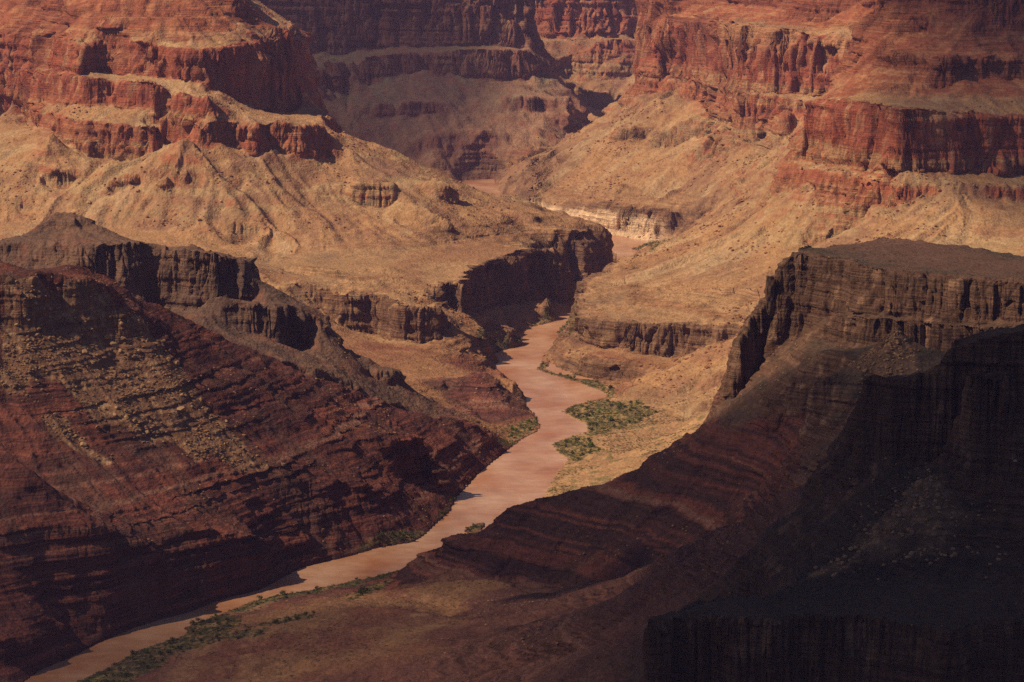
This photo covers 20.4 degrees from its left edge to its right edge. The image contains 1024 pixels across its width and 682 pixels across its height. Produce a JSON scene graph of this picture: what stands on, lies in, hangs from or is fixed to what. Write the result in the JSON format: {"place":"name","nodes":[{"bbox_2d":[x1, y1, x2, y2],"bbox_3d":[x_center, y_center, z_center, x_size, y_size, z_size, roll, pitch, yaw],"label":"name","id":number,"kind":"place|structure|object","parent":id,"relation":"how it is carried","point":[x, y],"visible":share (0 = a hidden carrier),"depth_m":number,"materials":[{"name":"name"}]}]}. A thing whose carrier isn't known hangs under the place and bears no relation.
{"place":"outdoors","nodes":[
{"label":"outdoors","id":0,"kind":"place"},
{"bbox_2d":[0,211,477,424],"bbox_3d":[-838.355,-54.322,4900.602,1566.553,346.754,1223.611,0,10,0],"label":"ridge","id":1,"kind":"structure","parent":0,"point":[185,282],"depth_m":4736.77,"materials":[{"name":"brown stone"}]},
{"bbox_2d":[0,0,516,241],"bbox_3d":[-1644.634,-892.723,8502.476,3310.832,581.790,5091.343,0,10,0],"label":"mesa","id":2,"kind":"structure","parent":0,"point":[266,73],"depth_m":6493.09,"materials":[{"name":"brown stone"}]},
{"bbox_2d":[0,260,517,681],"bbox_3d":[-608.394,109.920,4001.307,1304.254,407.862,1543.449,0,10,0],"label":"hillside","id":3,"kind":"structure","parent":0,"point":[84,577],"depth_m":3988.70,"materials":[{"name":"brown stone"}]},
{"bbox_2d":[80,442,86,446],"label":"boulder","id":4,"kind":"object","parent":3,"relation":"on","point":[83,444],"visible":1,"depth_m":3906.35,"materials":[{"name":"stone"}]},
{"bbox_2d":[109,341,118,347],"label":"boulder","id":5,"kind":"object","parent":3,"relation":"on","point":[113,344],"visible":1,"depth_m":4120.53,"materials":[{"name":"stone"}]},
{"bbox_2d":[177,406,184,411],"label":"boulder","id":6,"kind":"object","parent":3,"relation":"on","point":[181,408],"visible":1,"depth_m":4056.33,"materials":[{"name":"stone"}]},
{"bbox_2d":[0,271,973,576],"bbox_3d":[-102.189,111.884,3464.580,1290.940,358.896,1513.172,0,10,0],"label":"rubble","id":7,"kind":"object","parent":3,"relation":"on","point":[166,375],"visible":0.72,"depth_m":3997.95,"materials":[{"name":"stone"}]},
{"bbox_2d":[24,179,648,681],"bbox_3d":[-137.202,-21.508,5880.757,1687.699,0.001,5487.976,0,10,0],"label":"river","id":8,"kind":"structure","parent":0,"point":[526,469],"depth_m":4402.59,"materials":[{"name":"liquid"}]},
{"bbox_2d":[77,240,661,681],"bbox_3d":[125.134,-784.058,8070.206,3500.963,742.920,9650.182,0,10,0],"label":"riverside brush","id":9,"kind":"object","parent":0,"point":[255,634],"visible":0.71,"depth_m":3899.43,"materials":[{"name":"green plant"}]},
{"bbox_2d":[143,93,616,442],"bbox_3d":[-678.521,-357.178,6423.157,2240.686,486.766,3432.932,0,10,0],"label":"plateau","id":10,"kind":"structure","parent":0,"point":[412,335],"depth_m":5855.74,"materials":[{"name":"brown stone"}]},
{"bbox_2d":[207,131,730,680],"bbox_3d":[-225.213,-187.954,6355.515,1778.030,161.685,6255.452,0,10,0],"label":"desert scrub","id":11,"kind":"object","parent":10,"relation":"on","point":[549,491],"visible":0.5,"depth_m":4700.49,"materials":[{"name":"green plant"}]},
{"bbox_2d":[0,0,1023,441],"bbox_3d":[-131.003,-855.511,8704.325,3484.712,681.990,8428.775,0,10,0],"label":"talus rubble","id":12,"kind":"object","parent":10,"relation":"on","point":[538,224],"visible":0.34,"depth_m":6164.66,"materials":[{"name":"stone"}]},
{"bbox_2d":[258,0,601,187],"bbox_3d":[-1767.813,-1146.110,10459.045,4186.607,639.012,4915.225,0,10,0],"label":"canyon wall","id":13,"kind":"structure","parent":0,"point":[472,88],"depth_m":8848.18,"materials":[{"name":"brown stone"}]},
{"bbox_2d":[129,456,827,681],"bbox_3d":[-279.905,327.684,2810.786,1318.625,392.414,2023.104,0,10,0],"label":"hillside","id":14,"kind":"structure","parent":0,"point":[608,628],"depth_m":3351.45,"materials":[{"name":"brown stone"}]},
{"bbox_2d":[0,234,1017,681],"bbox_3d":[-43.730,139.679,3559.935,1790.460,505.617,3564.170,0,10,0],"label":"slope rubble","id":15,"kind":"object","parent":14,"relation":"on","point":[536,534],"visible":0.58,"depth_m":3792.11,"materials":[{"name":"stone"}]},
{"bbox_2d":[506,0,637,175],"bbox_3d":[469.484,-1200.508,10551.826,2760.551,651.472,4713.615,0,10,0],"label":"canyon wall","id":16,"kind":"structure","parent":0,"point":[611,53],"depth_m":9537.30,"materials":[{"name":"brown stone"}]},
{"bbox_2d":[338,392,808,592],"bbox_3d":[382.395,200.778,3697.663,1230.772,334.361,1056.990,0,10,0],"label":"ridge","id":17,"kind":"structure","parent":0,"point":[691,478],"depth_m":3838.64,"materials":[{"name":"brown stone"}]},
{"bbox_2d":[497,0,878,254],"bbox_3d":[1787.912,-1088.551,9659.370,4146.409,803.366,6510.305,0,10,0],"label":"canyon wall","id":18,"kind":"structure","parent":0,"point":[716,61],"depth_m":7491.65,"materials":[{"name":"brown stone"}]},
{"bbox_2d":[537,147,1023,497],"bbox_3d":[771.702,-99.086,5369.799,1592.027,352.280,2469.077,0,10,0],"label":"terrace","id":19,"kind":"structure","parent":0,"point":[671,312],"depth_m":5479.54,"materials":[{"name":"beige stone"}]},
{"bbox_2d":[609,324,1023,681],"bbox_3d":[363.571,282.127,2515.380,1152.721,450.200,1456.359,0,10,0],"label":"ledge","id":20,"kind":"object","parent":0,"point":[960,419],"visible":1,"depth_m":2747.48,"materials":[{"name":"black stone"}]},
{"bbox_2d":[707,237,1023,485],"bbox_3d":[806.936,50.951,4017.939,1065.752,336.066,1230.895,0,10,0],"label":"promontory","id":21,"kind":"structure","parent":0,"point":[931,301],"depth_m":3930.93,"materials":[{"name":"brown stone"}]},
{"bbox_2d":[765,275,774,316],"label":"rock pillar","id":22,"kind":"object","parent":21,"relation":"on","point":[770,289],"visible":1,"depth_m":4075.34,"materials":[{"name":"stone"}]},
{"bbox_2d":[767,0,1023,233],"bbox_3d":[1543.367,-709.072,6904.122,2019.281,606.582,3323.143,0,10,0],"label":"canyon wall","id":23,"kind":"structure","parent":0,"point":[911,72],"depth_m":5892.91,"materials":[{"name":"red stone"}]}
]}

